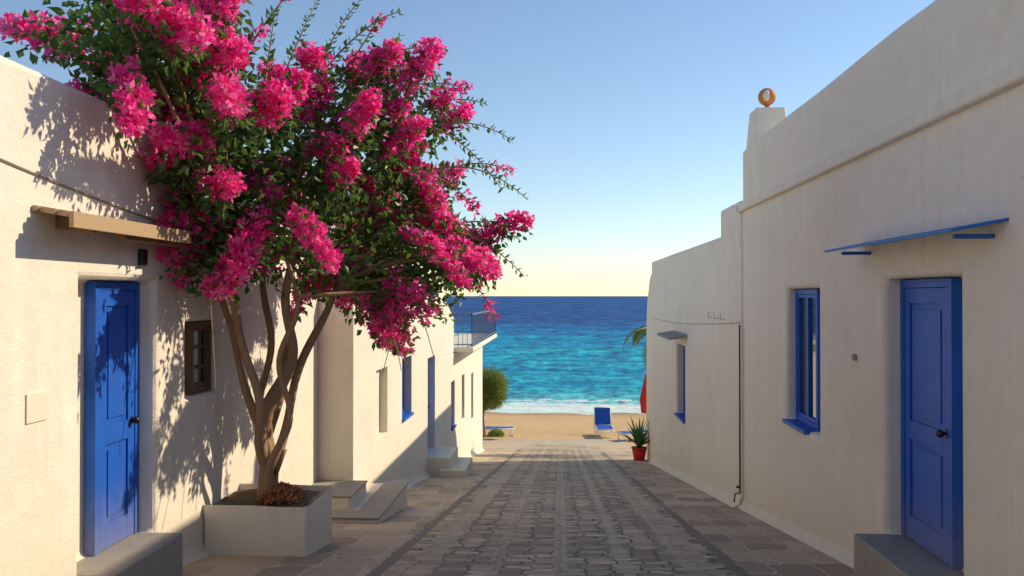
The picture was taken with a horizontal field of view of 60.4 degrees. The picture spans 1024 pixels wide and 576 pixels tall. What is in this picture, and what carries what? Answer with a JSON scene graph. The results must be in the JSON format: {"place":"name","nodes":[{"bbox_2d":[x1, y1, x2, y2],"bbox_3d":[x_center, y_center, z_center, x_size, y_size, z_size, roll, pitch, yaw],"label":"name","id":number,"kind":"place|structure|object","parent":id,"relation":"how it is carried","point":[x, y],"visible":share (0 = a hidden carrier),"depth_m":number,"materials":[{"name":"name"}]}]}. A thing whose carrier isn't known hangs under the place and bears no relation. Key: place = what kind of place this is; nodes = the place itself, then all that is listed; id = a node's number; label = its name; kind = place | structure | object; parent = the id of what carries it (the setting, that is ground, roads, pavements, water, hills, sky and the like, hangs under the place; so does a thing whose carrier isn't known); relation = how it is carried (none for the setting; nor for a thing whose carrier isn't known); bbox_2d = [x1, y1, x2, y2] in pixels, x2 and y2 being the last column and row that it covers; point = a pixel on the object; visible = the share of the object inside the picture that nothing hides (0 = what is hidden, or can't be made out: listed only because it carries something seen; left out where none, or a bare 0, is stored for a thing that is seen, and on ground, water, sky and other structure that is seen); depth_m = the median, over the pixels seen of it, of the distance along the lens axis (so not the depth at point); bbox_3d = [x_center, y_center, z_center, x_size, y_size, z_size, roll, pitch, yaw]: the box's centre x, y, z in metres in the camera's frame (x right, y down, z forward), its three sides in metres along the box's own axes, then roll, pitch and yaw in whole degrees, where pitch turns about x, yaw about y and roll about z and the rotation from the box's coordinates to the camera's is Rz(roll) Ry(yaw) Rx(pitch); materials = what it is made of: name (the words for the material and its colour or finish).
{"place":"outdoors","nodes":[
{"label":"outdoors","id":0,"kind":"place"},
{"bbox_2d":[1,0,533,498],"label":"bougainvillea tree","id":1,"kind":"object","parent":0,"point":[115,43],"depth_m":8.76,"materials":[{"name":"plant"}]},
{"bbox_2d":[0,0,534,356],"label":"bougainvillea flowers","id":2,"kind":"object","parent":1,"relation":"attached to","point":[186,22],"visible":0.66,"depth_m":8.15,"materials":[{"name":"pink plant"}]},
{"bbox_2d":[180,442,526,575],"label":"paving","id":3,"kind":"structure","parent":0,"point":[357,549],"depth_m":9.88,"materials":[{"name":"beige stone"}]},
{"bbox_2d":[76,532,182,575],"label":"threshold step","id":4,"kind":"object","parent":3,"relation":"on","point":[149,554],"visible":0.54,"depth_m":7.21,"materials":[{"name":"stone"}]},
{"bbox_2d":[203,484,331,555],"bbox_3d":[-2.546,2.699,9.288,1.072,1.045,1.012,0,-1,3],"label":"planter box","id":5,"kind":"object","parent":3,"relation":"on","point":[305,529],"visible":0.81,"depth_m":8.80,"materials":[{"name":"paint"}]},
{"bbox_2d":[213,489,320,506],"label":"planter soil","id":6,"kind":"structure","parent":5,"relation":"in","point":[244,497],"depth_m":9.27,"materials":[{"name":"brown soil"}]},
{"bbox_2d":[256,481,305,505],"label":"dried flowers","id":7,"kind":"object","parent":6,"relation":"on","point":[279,488],"visible":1,"depth_m":9.12,"materials":[{"name":"brown plant"}]},
{"bbox_2d":[332,493,398,523],"bbox_3d":[-2.306,3.361,12.214,1.218,0.700,1.541,0,-1,3],"label":"corner step","id":8,"kind":"object","parent":3,"relation":"on","point":[393,508],"visible":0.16,"depth_m":12.05,"materials":[{"name":"paint"}]},
{"bbox_2d":[332,484,365,508],"bbox_3d":[-2.537,3.284,12.488,0.728,0.860,1.022,0,-1,3],"label":"corner step","id":9,"kind":"object","parent":8,"relation":"on","point":[344,503],"visible":0.16,"depth_m":11.97,"materials":[{"name":"paint"}]},
{"bbox_2d":[312,480,367,497],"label":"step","id":10,"kind":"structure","parent":9,"relation":"on","point":[345,488],"depth_m":12.55,"materials":[{"name":"stone"}]},
{"bbox_2d":[332,510,385,519],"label":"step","id":11,"kind":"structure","parent":8,"relation":"on","point":[360,514],"depth_m":11.59,"materials":[{"name":"stone"}]},
{"bbox_2d":[359,482,408,510],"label":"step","id":12,"kind":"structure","parent":8,"relation":"on","point":[385,495],"depth_m":12.64,"materials":[{"name":"stone"}]},
{"bbox_2d":[366,483,406,510],"bbox_3d":[-1.981,3.471,13.307,0.688,0.900,0.679,0,-1,3],"label":"corner step","id":13,"kind":"object","parent":3,"relation":"on","point":[372,487],"visible":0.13,"depth_m":13.28,"materials":[{"name":"paint"}]},
{"bbox_2d":[427,446,457,475],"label":"step","id":14,"kind":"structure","parent":3,"relation":"on","point":[439,457],"depth_m":20.20,"materials":[{"name":"paint"}]},
{"bbox_2d":[440,457,472,476],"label":"step","id":15,"kind":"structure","parent":3,"relation":"on","point":[462,467],"depth_m":20.37,"materials":[{"name":"paint"}]},
{"bbox_2d":[0,0,935,295],"label":"sky","id":16,"kind":"structure","parent":0,"point":[628,120],"materials":[{"name":"blue"}]},
{"bbox_2d":[446,296,647,414],"bbox_3d":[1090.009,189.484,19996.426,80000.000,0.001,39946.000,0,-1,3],"label":"sea water","id":17,"kind":"structure","parent":0,"point":[558,354],"depth_m":129.15,"materials":[{"name":"blue liquid"}]},
{"bbox_2d":[365,442,751,575],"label":"paving","id":18,"kind":"structure","parent":0,"point":[557,509],"depth_m":10.87,"materials":[{"name":"grey stone"}]},
{"bbox_2d":[482,412,645,445],"bbox_3d":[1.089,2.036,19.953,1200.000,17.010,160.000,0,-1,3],"label":"sand terrain","id":19,"kind":"structure","parent":0,"point":[554,426],"depth_m":53.20,"materials":[{"name":"beige sand"}]},
{"bbox_2d":[0,55,316,575],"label":"house wall","id":20,"kind":"structure","parent":19,"relation":"on","point":[197,452],"depth_m":6.75,"materials":[{"name":"paint"}]},
{"bbox_2d":[25,391,47,423],"bbox_3d":[-3.251,0.815,6.019,0.012,0.200,0.240,0,-1,3],"label":"wall panel","id":21,"kind":"object","parent":20,"relation":"attached to","point":[36,406],"visible":1,"depth_m":6.01,"materials":[{"name":"beige paint"}]},
{"bbox_2d":[0,158,198,277],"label":"cable","id":22,"kind":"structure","parent":20,"relation":"attached to","point":[75,190],"depth_m":6.44,"materials":[{"name":"brown"}]},
{"bbox_2d":[31,205,190,247],"bbox_3d":[-3.053,-0.463,6.916,0.314,0.181,1.970,0,-1,3],"label":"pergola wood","id":23,"kind":"object","parent":20,"relation":"attached to","point":[127,230],"visible":1,"depth_m":6.58,"materials":[{"name":"brown wood"}]},
{"bbox_2d":[84,281,139,556],"bbox_3d":[-3.332,1.052,7.423,0.157,2.210,0.740,0,-1,3],"label":"door","id":24,"kind":"structure","parent":20,"relation":"attached to","point":[111,461],"depth_m":7.33,"materials":[{"name":"blue paint"}]},
{"bbox_2d":[138,249,147,265],"bbox_3d":[-3.151,-0.262,7.510,0.050,0.140,0.090,0,-1,3],"label":"wall lamp","id":25,"kind":"object","parent":20,"relation":"attached to","point":[142,257],"visible":1,"depth_m":7.47,"materials":[{"name":"grey metal"}]},
{"bbox_2d":[182,543,209,565],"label":"step","id":26,"kind":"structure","parent":20,"relation":"attached to","point":[194,553],"depth_m":8.53,"materials":[{"name":"paint"}]},
{"bbox_2d":[184,321,210,394],"bbox_3d":[-3.215,0.702,9.002,0.080,0.720,0.500,0,-1,3],"label":"window","id":27,"kind":"structure","parent":20,"relation":"attached to","point":[197,356],"depth_m":8.97,"materials":[{"name":"brown wood"}]},
{"bbox_2d":[317,294,443,482],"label":"house wall","id":28,"kind":"structure","parent":19,"relation":"on","point":[364,432],"depth_m":14.41,"materials":[{"name":"paint"}]},
{"bbox_2d":[379,478,411,489],"bbox_3d":[-1.908,3.594,15.475,0.598,1.010,3.640,0,-1,3],"label":"whitewash skirt","id":29,"kind":"object","parent":28,"relation":"attached to","point":[409,485],"visible":0.16,"depth_m":16.67,"materials":[{"name":"paint"}]},
{"bbox_2d":[402,359,413,421],"bbox_3d":[-2.191,1.992,17.578,0.290,1.205,1.140,0,-1,3],"label":"window","id":30,"kind":"structure","parent":28,"relation":"attached to","point":[406,416],"depth_m":18.02,"materials":[{"name":"blue paint"}]},
{"bbox_2d":[407,471,430,484],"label":"base skirt wall","id":31,"kind":"structure","parent":28,"relation":"attached to","point":[417,478],"depth_m":18.74,"materials":[{"name":"paint"}]},
{"bbox_2d":[444,347,481,456],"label":"house wall","id":32,"kind":"structure","parent":19,"relation":"on","point":[463,391],"depth_m":28.14,"materials":[{"name":"paint"}]},
{"bbox_2d":[444,302,453,356],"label":"wall","id":33,"kind":"structure","parent":32,"relation":"on","point":[448,337],"depth_m":24.13,"materials":[{"name":"paint"}]},
{"bbox_2d":[461,447,484,456],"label":"base skirt wall","id":34,"kind":"structure","parent":32,"relation":"attached to","point":[475,452],"depth_m":30.92,"materials":[{"name":"paint"}]},
{"bbox_2d":[454,333,496,351],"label":"balcony slab","id":35,"kind":"structure","parent":32,"relation":"on","point":[465,348],"depth_m":28.80,"materials":[{"name":"paint"}]},
{"bbox_2d":[450,309,495,346],"bbox_3d":[-2.655,1.275,30.279,3.540,0.980,9.440,0,-1,3],"label":"balcony railing","id":36,"kind":"object","parent":35,"relation":"on","point":[488,331],"visible":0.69,"depth_m":28.61,"materials":[{"name":"metal"}]},
{"bbox_2d":[482,366,509,436],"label":"beach shrub","id":37,"kind":"object","parent":19,"relation":"on","point":[494,390],"depth_m":46.92,"materials":[{"name":"green plant"}]},
{"bbox_2d":[482,426,514,436],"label":"lounger","id":38,"kind":"object","parent":19,"relation":"on","point":[498,427],"visible":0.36,"depth_m":48.44,"materials":[{"name":"blue fabric"}]},
{"bbox_2d":[482,439,626,442],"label":"paving kerb","id":39,"kind":"structure","parent":19,"relation":"on","point":[553,441],"depth_m":45.81,"materials":[{"name":"stone"}]},
{"bbox_2d":[594,407,613,437],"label":"lounger","id":40,"kind":"object","parent":19,"relation":"on","point":[602,418],"visible":1,"depth_m":49.30,"materials":[{"name":"blue fabric"}]},
{"bbox_2d":[617,429,645,441],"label":"lounger","id":41,"kind":"object","parent":19,"relation":"on","point":[624,432],"visible":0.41,"depth_m":46.48,"materials":[{"name":"blue fabric"}]},
{"bbox_2d":[640,371,646,457],"bbox_3d":[4.548,4.335,29.759,0.439,3.030,0.439,0,-1,3],"label":"closed parasol","id":42,"kind":"object","parent":19,"relation":"on","point":[643,400],"visible":0.57,"depth_m":29.67,"materials":[{"name":"red fabric"}]},
{"bbox_2d":[646,274,651,460],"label":"buttress wall","id":43,"kind":"structure","parent":19,"relation":"on","point":[649,367],"depth_m":27.77,"materials":[{"name":"paint"}]},
{"bbox_2d":[652,232,743,503],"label":"house wall","id":44,"kind":"structure","parent":19,"relation":"on","point":[692,287],"depth_m":17.68,"materials":[{"name":"paint"}]},
{"bbox_2d":[657,330,686,339],"bbox_3d":[3.746,1.103,20.668,0.430,0.127,2.300,0,-1,3],"label":"awning","id":45,"kind":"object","parent":44,"relation":"attached to","point":[670,335],"depth_m":20.08,"materials":[{"name":"metal"}]},
{"bbox_2d":[674,346,684,423],"bbox_3d":[4.056,2.210,20.641,0.310,1.725,1.540,0,-1,3],"label":"window","id":46,"kind":"structure","parent":44,"relation":"attached to","point":[680,417],"depth_m":21.27,"materials":[{"name":"blue paint"}]},
{"bbox_2d":[654,312,731,323],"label":"cable hooks","id":47,"kind":"object","parent":44,"relation":"attached to","point":[708,317],"depth_m":15.72,"materials":[{"name":"grey metal"}]},
{"bbox_2d":[649,457,740,507],"bbox_3d":[3.876,4.368,20.395,0.120,2.065,13.370,0,-1,3],"label":"wall base","id":48,"kind":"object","parent":44,"relation":"attached to","point":[725,497],"depth_m":17.25,"materials":[{"name":"paint"}]},
{"bbox_2d":[721,200,742,251],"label":"pillar block","id":49,"kind":"structure","parent":44,"relation":"on","point":[731,226],"depth_m":14.44,"materials":[{"name":"paint"}]},
{"bbox_2d":[743,0,1023,575],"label":"house wall","id":50,"kind":"structure","parent":19,"relation":"on","point":[836,480],"depth_m":7.79,"materials":[{"name":"white paint"}]},
{"bbox_2d":[733,325,740,501],"bbox_3d":[3.487,1.945,13.673,0.131,2.742,0.056,0,-1,-21],"label":"drainpipe","id":51,"kind":"object","parent":50,"relation":"attached to","point":[739,487],"visible":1,"depth_m":13.67,"materials":[{"name":"grey metal"}]},
{"bbox_2d":[746,107,785,148],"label":"roof pillar","id":52,"kind":"structure","parent":50,"relation":"on","point":[763,121],"depth_m":13.20,"materials":[{"name":"paint"}]},
{"bbox_2d":[758,88,775,106],"bbox_3d":[3.896,-2.883,13.445,0.267,0.340,0.267,0,-1,-24],"label":"roof ornament","id":53,"kind":"object","parent":52,"relation":"on","point":[766,97],"visible":0.94,"depth_m":13.35,"materials":[{"name":"ceramic"}]},
{"bbox_2d":[738,501,853,568],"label":"wall base trim","id":54,"kind":"structure","parent":50,"relation":"attached to","point":[834,551],"depth_m":10.16,"materials":[{"name":"paint"}]},
{"bbox_2d":[782,289,820,434],"bbox_3d":[3.509,0.854,10.617,0.250,1.675,1.000,0,-1,3],"label":"window","id":55,"kind":"structure","parent":50,"relation":"attached to","point":[807,421],"depth_m":10.57,"materials":[{"name":"blue paint"}]},
{"bbox_2d":[852,354,856,360],"bbox_3d":[3.299,0.667,8.477,0.035,0.060,0.060,0,-1,3],"label":"doorbell","id":56,"kind":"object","parent":50,"relation":"attached to","point":[854,357],"depth_m":8.45,"materials":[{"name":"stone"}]},
{"bbox_2d":[737,57,1023,211],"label":"wall ledge","id":57,"kind":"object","parent":50,"relation":"attached to","point":[1006,78],"depth_m":6.97,"materials":[{"name":"white paint"}]},
{"bbox_2d":[824,217,1008,254],"bbox_3d":[3.054,-0.376,6.948,0.362,0.121,2.700,0,-1,3],"label":"door awning","id":58,"kind":"object","parent":50,"relation":"attached to","point":[965,236],"depth_m":5.88,"materials":[{"name":"blue paint"}]},
{"bbox_2d":[900,278,963,569],"bbox_3d":[3.412,1.046,7.256,0.157,2.240,1.020,0,-1,3],"label":"door","id":59,"kind":"structure","parent":50,"relation":"attached to","point":[931,346],"depth_m":7.12,"materials":[{"name":"blue paint"}]},
{"bbox_2d":[623,326,646,368],"bbox_3d":[6.112,3.878,32.786,3.971,5.044,3.658,0,-1,3],"label":"palm tree","id":60,"kind":"object","parent":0,"point":[638,332],"depth_m":32.32,"materials":[{"name":"green plant"}]},
{"bbox_2d":[594,443,853,575],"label":"paving","id":61,"kind":"structure","parent":0,"point":[752,545],"depth_m":10.98,"materials":[{"name":"grey stone"}]},
{"bbox_2d":[631,446,646,460],"bbox_3d":[4.056,5.316,28.074,0.492,0.480,0.500,0,-1,3],"label":"agave pot","id":62,"kind":"object","parent":61,"relation":"on","point":[639,453],"visible":0.8,"depth_m":27.91,"materials":[{"name":"red ceramic"}]},
{"bbox_2d":[614,416,649,446],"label":"agave plant leaves","id":63,"kind":"object","parent":62,"relation":"in","point":[639,435],"visible":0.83,"depth_m":28.10,"materials":[{"name":"green plant"}]},
{"bbox_2d":[854,534,963,575],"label":"threshold step","id":64,"kind":"object","parent":61,"relation":"on","point":[886,555],"visible":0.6,"depth_m":7.19,"materials":[{"name":"stone"}]}
]}

